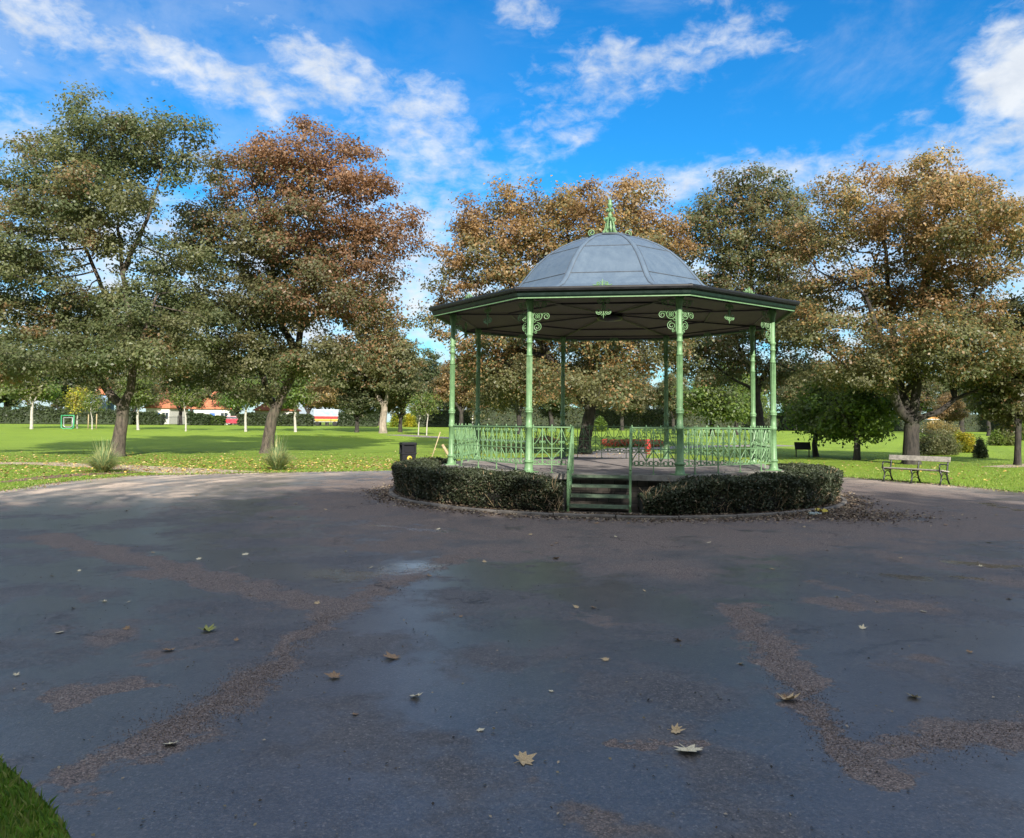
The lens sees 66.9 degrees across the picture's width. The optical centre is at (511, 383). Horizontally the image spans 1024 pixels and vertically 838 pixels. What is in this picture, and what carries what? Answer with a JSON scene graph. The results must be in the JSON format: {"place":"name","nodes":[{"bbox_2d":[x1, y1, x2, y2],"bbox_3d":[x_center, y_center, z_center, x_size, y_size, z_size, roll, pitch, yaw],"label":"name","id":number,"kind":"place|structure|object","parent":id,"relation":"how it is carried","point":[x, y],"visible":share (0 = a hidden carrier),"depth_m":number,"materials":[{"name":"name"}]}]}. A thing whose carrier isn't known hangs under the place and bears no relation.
{"place":"outdoors","nodes":[
{"label":"outdoors","id":0,"kind":"place"},
{"bbox_2d":[0,754,72,837],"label":"corner grass","id":1,"kind":"structure","parent":0,"point":[18,794],"depth_m":3.33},
{"bbox_2d":[0,462,259,474],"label":"dirt path","id":2,"kind":"structure","parent":0,"point":[129,468],"depth_m":27.22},
{"bbox_2d":[393,435,523,441],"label":"gate path","id":3,"kind":"structure","parent":0,"point":[435,437],"depth_m":72.46,"materials":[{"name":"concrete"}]},
{"bbox_2d":[0,470,1023,837],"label":"plaza paving","id":4,"kind":"structure","parent":0,"point":[472,668],"depth_m":5.43,"materials":[{"name":"asphalt"}]},
{"bbox_2d":[324,671,343,677],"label":"fallen leaf","id":5,"kind":"object","parent":4,"relation":"on","point":[334,674],"visible":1,"depth_m":5.14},
{"bbox_2d":[383,651,400,659],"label":"fallen leaf","id":6,"kind":"object","parent":4,"relation":"on","point":[389,655],"visible":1,"depth_m":5.58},
{"bbox_2d":[399,442,416,460],"bbox_3d":[-3.138,2.315,23.311,0.450,1.088,0.450,2,-3,-20],"label":"litter bin","id":7,"kind":"object","parent":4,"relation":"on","point":[407,450],"visible":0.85,"depth_m":23.16,"materials":[{"name":"black plastic"}]},
{"bbox_2d":[0,468,1023,491],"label":"margin grass","id":8,"kind":"structure","parent":4,"relation":"on","point":[115,476],"depth_m":22.95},
{"bbox_2d":[0,473,1023,836],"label":"paving crumbs","id":9,"kind":"object","parent":4,"relation":"on","point":[456,667],"visible":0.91,"depth_m":5.19,"materials":[{"name":"brown stone"}]},
{"bbox_2d":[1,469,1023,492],"bbox_3d":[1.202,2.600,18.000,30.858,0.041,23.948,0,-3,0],"label":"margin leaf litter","id":10,"kind":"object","parent":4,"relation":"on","point":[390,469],"visible":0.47,"depth_m":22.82,"materials":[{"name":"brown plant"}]},
{"bbox_2d":[513,751,536,765],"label":"fallen leaf","id":11,"kind":"object","parent":4,"relation":"on","point":[523,757],"visible":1,"depth_m":3.89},
{"bbox_2d":[69,554,1023,781],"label":"loose grit","id":12,"kind":"object","parent":4,"relation":"on","point":[239,683],"visible":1,"depth_m":4.65,"materials":[{"name":"brown stone"}]},
{"bbox_2d":[428,199,799,512],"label":"bandstand","id":13,"kind":"structure","parent":4,"relation":"on","point":[611,284],"depth_m":17.67,"materials":[{"name":"metal"}]},
{"bbox_2d":[393,490,841,515],"bbox_3d":[2.422,2.654,19.258,10.640,0.001,10.640,0,-3,0],"label":"planting bed","id":14,"kind":"object","parent":4,"relation":"on","point":[635,510],"visible":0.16,"depth_m":14.79,"materials":[{"name":"soil"}]},
{"bbox_2d":[391,455,571,511],"bbox_3d":[-1.325,2.148,17.696,2.628,0.813,8.228,2,-3,-23],"label":"hedge","id":15,"kind":"object","parent":14,"relation":"on","point":[431,478],"visible":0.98,"depth_m":15.11,"materials":[{"name":"green plant"}]},
{"bbox_2d":[637,461,844,514],"bbox_3d":[5.614,2.167,16.826,2.771,0.803,8.504,-2,-4,37],"label":"hedge","id":16,"kind":"object","parent":14,"relation":"on","point":[793,485],"visible":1,"depth_m":14.56,"materials":[{"name":"green plant"}]},
{"bbox_2d":[389,487,846,518],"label":"bed kerb","id":17,"kind":"structure","parent":4,"relation":"on","point":[781,513],"depth_m":14.31,"materials":[{"name":"stone"}]},
{"bbox_2d":[352,483,996,526],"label":"kerb leaf litter","id":18,"kind":"object","parent":4,"relation":"on","point":[849,514],"visible":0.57,"depth_m":14.46,"materials":[{"name":"brown plant"}]},
{"bbox_2d":[667,723,684,733],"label":"fallen leaf","id":19,"kind":"object","parent":4,"relation":"on","point":[676,729],"visible":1,"depth_m":4.28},
{"bbox_2d":[674,743,703,751],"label":"fallen leaf","id":20,"kind":"object","parent":4,"relation":"on","point":[691,748],"visible":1,"depth_m":4.02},
{"bbox_2d":[777,693,799,699],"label":"fallen leaf","id":21,"kind":"object","parent":4,"relation":"on","point":[791,696],"visible":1,"depth_m":4.76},
{"bbox_2d":[881,455,950,485],"bbox_3d":[12.036,2.572,23.122,0.649,0.827,1.833,2,-4,-35],"label":"park bench","id":22,"kind":"object","parent":4,"relation":"on","point":[921,458],"visible":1,"depth_m":23.12,"materials":[{"name":"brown wood"}]},
{"bbox_2d":[0,422,1023,837],"bbox_3d":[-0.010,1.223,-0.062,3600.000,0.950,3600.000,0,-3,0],"label":"lawn","id":23,"kind":"structure","parent":0,"point":[168,440],"depth_m":49.10,"materials":[{"name":"green plant"}]},
{"bbox_2d":[0,346,41,408],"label":"park tree","id":24,"kind":"object","parent":23,"relation":"on","point":[11,404],"visible":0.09,"depth_m":123.09,"materials":[{"name":"green plant"}]},
{"bbox_2d":[0,358,66,428],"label":"young tree","id":25,"kind":"object","parent":23,"relation":"on","point":[43,392],"visible":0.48,"depth_m":76.05,"materials":[{"name":"green plant"}]},
{"bbox_2d":[31,334,103,407],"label":"park tree","id":26,"kind":"object","parent":23,"relation":"on","point":[69,383],"visible":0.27,"depth_m":127.05,"materials":[{"name":"green plant"}]},
{"bbox_2d":[60,415,74,428],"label":"goal frame","id":27,"kind":"object","parent":23,"relation":"on","point":[73,421],"visible":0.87,"depth_m":78.84,"materials":[{"name":"green metal"}]},
{"bbox_2d":[0,403,135,424],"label":"hedge","id":28,"kind":"object","parent":23,"relation":"on","point":[43,415],"visible":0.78,"depth_m":113.40,"materials":[{"name":"green plant"}]},
{"bbox_2d":[0,472,138,481],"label":"mulch bed","id":29,"kind":"object","parent":23,"relation":"on","point":[58,476],"visible":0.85,"depth_m":22.94,"materials":[{"name":"brown soil"}]},
{"bbox_2d":[59,385,95,427],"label":"young tree","id":30,"kind":"object","parent":23,"relation":"on","point":[77,392],"visible":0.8,"depth_m":80.30,"materials":[{"name":"yellow plant"}]},
{"bbox_2d":[72,390,108,428],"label":"staked sapling","id":31,"kind":"object","parent":23,"relation":"on","point":[90,402],"visible":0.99,"depth_m":79.18,"materials":[{"name":"green plant"}]},
{"bbox_2d":[72,382,113,409],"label":"house","id":32,"kind":"structure","parent":23,"relation":"on","point":[110,406],"depth_m":147.64,"materials":[{"name":"white tile"}]},
{"bbox_2d":[63,438,140,471],"bbox_3d":[-13.211,2.271,25.060,2.461,1.168,2.406,0,-3,0],"label":"grass clump","id":33,"kind":"object","parent":23,"relation":"on","point":[102,462],"visible":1,"depth_m":24.90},
{"bbox_2d":[103,369,141,407],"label":"belt tree","id":34,"kind":"object","parent":23,"relation":"on","point":[108,378],"visible":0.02,"depth_m":148.70,"materials":[{"name":"green plant"}]},
{"bbox_2d":[0,79,255,456],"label":"sycamore tree","id":35,"kind":"object","parent":23,"relation":"on","point":[107,322],"visible":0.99,"depth_m":35.37,"materials":[{"name":"green plant"}]},
{"bbox_2d":[108,365,166,411],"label":"park tree","id":36,"kind":"object","parent":23,"relation":"on","point":[122,387],"visible":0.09,"depth_m":134.45,"materials":[{"name":"green plant"}]},
{"bbox_2d":[107,366,168,429],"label":"young tree","id":37,"kind":"object","parent":23,"relation":"on","point":[141,394],"visible":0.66,"depth_m":78.51,"materials":[{"name":"green plant"}]},
{"bbox_2d":[133,411,165,424],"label":"hedge","id":38,"kind":"object","parent":23,"relation":"on","point":[149,418],"visible":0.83,"depth_m":115.38,"materials":[{"name":"green plant"}]},
{"bbox_2d":[143,389,190,423],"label":"house","id":39,"kind":"structure","parent":23,"relation":"on","point":[168,409],"depth_m":139.21,"materials":[{"name":"white tile"}]},
{"bbox_2d":[160,416,184,424],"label":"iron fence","id":40,"kind":"object","parent":23,"relation":"on","point":[167,419],"visible":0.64,"depth_m":114.33,"materials":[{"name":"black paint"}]},
{"bbox_2d":[155,368,216,424],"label":"park tree","id":41,"kind":"object","parent":23,"relation":"on","point":[180,409],"visible":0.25,"depth_m":115.11,"materials":[{"name":"green plant"}]},
{"bbox_2d":[161,381,210,430],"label":"young tree","id":42,"kind":"object","parent":23,"relation":"on","point":[187,400],"visible":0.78,"depth_m":77.86,"materials":[{"name":"green plant"}]},
{"bbox_2d":[186,411,210,424],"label":"hedge","id":43,"kind":"object","parent":23,"relation":"on","point":[193,418],"visible":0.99,"depth_m":113.34,"materials":[{"name":"green plant"}]},
{"bbox_2d":[191,391,235,424],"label":"house","id":44,"kind":"structure","parent":23,"relation":"on","point":[212,408],"depth_m":137.03,"materials":[{"name":"white tile"}]},
{"bbox_2d":[195,353,235,394],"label":"belt tree","id":45,"kind":"object","parent":23,"relation":"on","point":[210,377],"visible":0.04,"depth_m":144.53,"materials":[{"name":"green plant"}]},
{"bbox_2d":[207,414,226,425],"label":"hedge","id":46,"kind":"object","parent":23,"relation":"on","point":[217,420],"visible":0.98,"depth_m":114.38,"materials":[{"name":"green plant"}]},
{"bbox_2d":[226,416,237,423],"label":"parked car","id":47,"kind":"object","parent":23,"relation":"on","point":[231,419],"visible":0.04,"depth_m":121.12,"materials":[{"name":"red paint"}]},
{"bbox_2d":[209,369,255,424],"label":"park tree","id":48,"kind":"object","parent":23,"relation":"on","point":[237,410],"visible":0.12,"depth_m":136.20,"materials":[{"name":"green plant"}]},
{"bbox_2d":[215,374,275,431],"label":"young tree","id":49,"kind":"object","parent":23,"relation":"on","point":[244,403],"visible":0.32,"depth_m":78.81,"materials":[{"name":"green plant"}]},
{"bbox_2d":[250,431,299,469],"bbox_3d":[-8.158,2.334,27.032,2.250,1.324,2.223,0,-3,0],"label":"grass clump","id":50,"kind":"object","parent":23,"relation":"on","point":[277,459],"visible":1,"depth_m":26.81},
{"bbox_2d":[236,411,314,425],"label":"hedge","id":51,"kind":"object","parent":23,"relation":"on","point":[255,419],"visible":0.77,"depth_m":113.38,"materials":[{"name":"green plant"}]},
{"bbox_2d":[252,403,301,414],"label":"house","id":52,"kind":"structure","parent":23,"relation":"on","point":[266,409],"depth_m":146.86,"materials":[{"name":"tile"}]},
{"bbox_2d":[254,367,304,410],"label":"park tree","id":53,"kind":"object","parent":23,"relation":"on","point":[287,407],"visible":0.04,"depth_m":124.07,"materials":[{"name":"green plant"}]},
{"bbox_2d":[144,111,434,453],"bbox_3d":[-11.728,-5.436,40.784,15.127,18.531,10.358,0,-3,0],"label":"sycamore tree","id":54,"kind":"object","parent":23,"relation":"on","point":[275,302],"visible":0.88,"depth_m":39.78,"materials":[{"name":"brown plant"}]},
{"bbox_2d":[266,365,327,431],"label":"young tree","id":55,"kind":"object","parent":23,"relation":"on","point":[295,396],"visible":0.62,"depth_m":79.43,"materials":[{"name":"green plant"}]},
{"bbox_2d":[291,372,334,413],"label":"belt tree","id":56,"kind":"object","parent":23,"relation":"on","point":[320,390],"visible":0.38,"depth_m":134.05,"materials":[{"name":"green plant"}]},
{"bbox_2d":[304,377,346,424],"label":"park tree","id":57,"kind":"object","parent":23,"relation":"on","point":[333,401],"visible":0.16,"depth_m":138.34,"materials":[{"name":"green plant"}]},
{"bbox_2d":[313,419,339,425],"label":"iron fence","id":58,"kind":"object","parent":23,"relation":"on","point":[315,422],"visible":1,"depth_m":111.83,"materials":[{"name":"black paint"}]},
{"bbox_2d":[314,409,339,424],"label":"delivery van","id":59,"kind":"object","parent":23,"relation":"on","point":[325,414],"visible":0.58,"depth_m":124.93,"materials":[{"name":"paint"}]},
{"bbox_2d":[332,366,383,431],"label":"park tree","id":60,"kind":"object","parent":23,"relation":"on","point":[357,402],"visible":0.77,"depth_m":80.31,"materials":[{"name":"green plant"}]},
{"bbox_2d":[337,409,379,426],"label":"hedge","id":61,"kind":"object","parent":23,"relation":"on","point":[347,420],"visible":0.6,"depth_m":113.39,"materials":[{"name":"green plant"}]},
{"bbox_2d":[309,310,430,432],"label":"old tree","id":62,"kind":"object","parent":23,"relation":"on","point":[385,368],"visible":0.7,"depth_m":79.22,"materials":[{"name":"green plant"}]},
{"bbox_2d":[389,413,402,426],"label":"shrub","id":63,"kind":"object","parent":23,"relation":"on","point":[394,420],"visible":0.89,"depth_m":111.29,"materials":[{"name":"green plant"}]},
{"bbox_2d":[371,372,432,431],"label":"park tree","id":64,"kind":"object","parent":23,"relation":"on","point":[394,402],"visible":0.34,"depth_m":83.12,"materials":[{"name":"green plant"}]},
{"bbox_2d":[402,412,417,426],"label":"shrub","id":65,"kind":"object","parent":23,"relation":"on","point":[408,420],"visible":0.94,"depth_m":113.15,"materials":[{"name":"yellow plant"}]},
{"bbox_2d":[399,391,440,434],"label":"young tree","id":66,"kind":"object","parent":23,"relation":"on","point":[413,403],"visible":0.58,"depth_m":75.72,"materials":[{"name":"green plant"}]},
{"bbox_2d":[409,389,447,435],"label":"young tree","id":67,"kind":"object","parent":23,"relation":"on","point":[430,402],"visible":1,"depth_m":74.98,"materials":[{"name":"green plant"}]},
{"bbox_2d":[406,348,455,406],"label":"park tree","id":68,"kind":"object","parent":23,"relation":"on","point":[427,375],"visible":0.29,"depth_m":127.24,"materials":[{"name":"green plant"}]},
{"bbox_2d":[412,403,472,426],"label":"hedge","id":69,"kind":"object","parent":23,"relation":"on","point":[439,420],"visible":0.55,"depth_m":121.40,"materials":[{"name":"green plant"}]},
{"bbox_2d":[427,352,483,426],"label":"park tree","id":70,"kind":"object","parent":23,"relation":"on","point":[461,397],"visible":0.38,"depth_m":108.68,"materials":[{"name":"green plant"}]},
{"bbox_2d":[0,433,1021,483],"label":"lawn leaf litter","id":71,"kind":"object","parent":23,"relation":"on","point":[204,466],"visible":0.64,"depth_m":29.48,"materials":[{"name":"brown plant"}]},
{"bbox_2d":[0,451,1023,490],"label":"verge grass","id":72,"kind":"structure","parent":23,"relation":"on","point":[29,481],"depth_m":27.74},
{"bbox_2d":[488,443,540,451],"bbox_3d":[0.154,3.813,45.922,3.317,0.593,3.157,0,-3,15],"label":"shrub","id":73,"kind":"object","parent":23,"relation":"on","point":[513,448],"visible":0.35,"depth_m":45.36,"materials":[{"name":"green plant"}]},
{"bbox_2d":[472,341,558,433],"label":"park tree","id":74,"kind":"object","parent":23,"relation":"on","point":[519,417],"visible":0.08,"depth_m":82.05,"materials":[{"name":"green plant"}]},
{"bbox_2d":[532,436,559,442],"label":"shrub","id":75,"kind":"object","parent":23,"relation":"on","point":[548,438],"visible":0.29,"depth_m":61.31,"materials":[{"name":"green plant"}]},
{"bbox_2d":[396,167,706,453],"bbox_3d":[2.268,-3.992,41.988,17.714,15.910,11.038,0,-3,0],"label":"sycamore tree","id":76,"kind":"object","parent":23,"relation":"on","point":[604,369],"visible":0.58,"depth_m":42.27,"materials":[{"name":"brown plant"}]},
{"bbox_2d":[535,357,578,426],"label":"park tree","id":77,"kind":"object","parent":23,"relation":"on","point":[549,408],"visible":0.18,"depth_m":123.45,"materials":[{"name":"green plant"}]},
{"bbox_2d":[472,403,708,428],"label":"hedge","id":78,"kind":"object","parent":23,"relation":"on","point":[649,417],"visible":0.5,"depth_m":125.42,"materials":[{"name":"green plant"}]},
{"bbox_2d":[593,416,606,431],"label":"shrub","id":79,"kind":"object","parent":23,"relation":"on","point":[599,421],"visible":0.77,"depth_m":99.65,"materials":[{"name":"green plant"}]},
{"bbox_2d":[605,372,656,430],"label":"park tree","id":80,"kind":"object","parent":23,"relation":"on","point":[642,397],"visible":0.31,"depth_m":117.82,"materials":[{"name":"green plant"}]},
{"bbox_2d":[600,438,663,446],"bbox_3d":[8.781,4.334,56.593,4.506,0.626,3.098,0,-3,0],"label":"flower bed","id":81,"kind":"object","parent":23,"relation":"on","point":[614,442],"visible":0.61,"depth_m":55.52,"materials":[{"name":"red plant"}]},
{"bbox_2d":[632,370,658,406],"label":"belt tree","id":82,"kind":"object","parent":23,"relation":"on","point":[649,377],"visible":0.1,"depth_m":169.53,"materials":[{"name":"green plant"}]},
{"bbox_2d":[651,370,689,408],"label":"belt tree","id":83,"kind":"object","parent":23,"relation":"on","point":[662,391],"visible":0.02,"depth_m":171.40,"materials":[{"name":"green plant"}]},
{"bbox_2d":[647,372,704,431],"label":"park tree","id":84,"kind":"object","parent":23,"relation":"on","point":[672,383],"visible":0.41,"depth_m":117.23,"materials":[{"name":"green plant"}]},
{"bbox_2d":[668,358,768,435],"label":"park tree","id":85,"kind":"object","parent":23,"relation":"on","point":[721,404],"visible":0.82,"depth_m":82.65,"materials":[{"name":"green plant"}]},
{"bbox_2d":[722,370,769,434],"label":"park tree","id":86,"kind":"object","parent":23,"relation":"on","point":[764,402],"visible":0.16,"depth_m":91.37,"materials":[{"name":"green plant"}]},
{"bbox_2d":[660,158,835,447],"bbox_3d":[14.049,-4.303,45.794,12.094,17.122,8.311,0,-3,0],"label":"lime tree","id":87,"kind":"object","parent":23,"relation":"on","point":[755,208],"visible":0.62,"depth_m":44.80,"materials":[{"name":"green plant"}]},
{"bbox_2d":[761,359,803,430],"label":"belt tree","id":88,"kind":"object","parent":23,"relation":"on","point":[777,393],"visible":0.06,"depth_m":161.02,"materials":[{"name":"green plant"}]},
{"bbox_2d":[776,380,809,429],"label":"park tree","id":89,"kind":"object","parent":23,"relation":"on","point":[785,392],"visible":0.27,"depth_m":148.88,"materials":[{"name":"green plant"}]},
{"bbox_2d":[794,442,810,456],"bbox_3d":[15.491,3.544,41.308,0.820,0.842,0.249,0,-3,8],"label":"lectern sign","id":90,"kind":"object","parent":23,"relation":"on","point":[802,445],"visible":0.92,"depth_m":41.28,"materials":[{"name":"metal"}]},
{"bbox_2d":[776,372,852,456],"bbox_3d":[16.928,1.576,41.832,5.650,5.090,5.079,0,-3,4],"label":"tree","id":91,"kind":"object","parent":23,"relation":"on","point":[805,406],"visible":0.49,"depth_m":41.29,"materials":[{"name":"green plant"}]},
{"bbox_2d":[709,405,1023,431],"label":"hedge","id":92,"kind":"object","parent":23,"relation":"on","point":[971,425],"visible":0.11,"depth_m":164.35,"materials":[{"name":"green plant"}]},
{"bbox_2d":[800,361,934,460],"bbox_3d":[17.207,1.292,38.670,5.346,5.358,5.947,0,-3,3],"label":"tree","id":93,"kind":"object","parent":23,"relation":"on","point":[860,416],"visible":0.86,"depth_m":37.84,"materials":[{"name":"green plant"}]},
{"bbox_2d":[760,140,1023,464],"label":"sycamore tree","id":94,"kind":"object","parent":23,"relation":"on","point":[897,362],"visible":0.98,"depth_m":33.50,"materials":[{"name":"brown plant"}]},
{"bbox_2d":[905,375,944,427],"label":"belt tree","id":95,"kind":"object","parent":23,"relation":"on","point":[927,392],"visible":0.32,"depth_m":133.72,"materials":[{"name":"green plant"}]},
{"bbox_2d":[919,428,963,454],"bbox_3d":[25.067,3.457,45.858,2.654,1.672,2.870,0,-3,0],"label":"shrub","id":96,"kind":"object","parent":23,"relation":"on","point":[933,442],"visible":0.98,"depth_m":45.23,"materials":[{"name":"green plant"}]},
{"bbox_2d":[919,419,965,433],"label":"shrub","id":97,"kind":"object","parent":23,"relation":"on","point":[940,424],"visible":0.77,"depth_m":110.91,"materials":[{"name":"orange plant"}]},
{"bbox_2d":[930,391,972,423],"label":"park tree","id":98,"kind":"object","parent":23,"relation":"on","point":[950,414],"visible":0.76,"depth_m":119.03,"materials":[{"name":"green plant"}]},
{"bbox_2d":[933,359,976,431],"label":"belt tree","id":99,"kind":"object","parent":23,"relation":"on","point":[961,422],"visible":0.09,"depth_m":142.84,"materials":[{"name":"green plant"}]},
{"bbox_2d":[952,429,977,452],"bbox_3d":[29.050,3.702,49.827,2.115,1.571,2.036,0,-3,0],"label":"shrub","id":100,"kind":"object","parent":23,"relation":"on","point":[967,442],"visible":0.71,"depth_m":49.40,"materials":[{"name":"yellow plant"}]},
{"bbox_2d":[959,389,990,435],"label":"park tree","id":101,"kind":"object","parent":23,"relation":"on","point":[988,423],"visible":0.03,"depth_m":94.76,"materials":[{"name":"green plant"}]},
{"bbox_2d":[971,435,988,457],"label":"shrub","id":102,"kind":"object","parent":23,"relation":"on","point":[980,451],"visible":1,"depth_m":41.71,"materials":[{"name":"green plant"}]},
{"bbox_2d":[947,287,1023,464],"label":"sycamore tree","id":103,"kind":"object","parent":23,"relation":"on","point":[1005,401],"visible":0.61,"depth_m":34.49,"materials":[{"name":"green plant"}]},
{"bbox_2d":[986,428,1014,445],"bbox_3d":[39.019,4.281,61.864,2.158,1.488,2.406,3,-4,-37],"label":"shrub","id":104,"kind":"object","parent":23,"relation":"on","point":[998,438],"visible":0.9,"depth_m":61.52,"materials":[{"name":"green plant"}]},
{"bbox_2d":[0,0,1023,421],"label":"sky","id":105,"kind":"structure","parent":0,"point":[458,93],"materials":[{"name":"blue"}]},
{"bbox_2d":[574,445,790,457],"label":"path","id":106,"kind":"structure","parent":0,"point":[621,455],"depth_m":44.25,"materials":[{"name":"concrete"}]},
{"bbox_2d":[985,464,1023,467],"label":"path","id":107,"kind":"structure","parent":0,"point":[1011,465],"depth_m":33.36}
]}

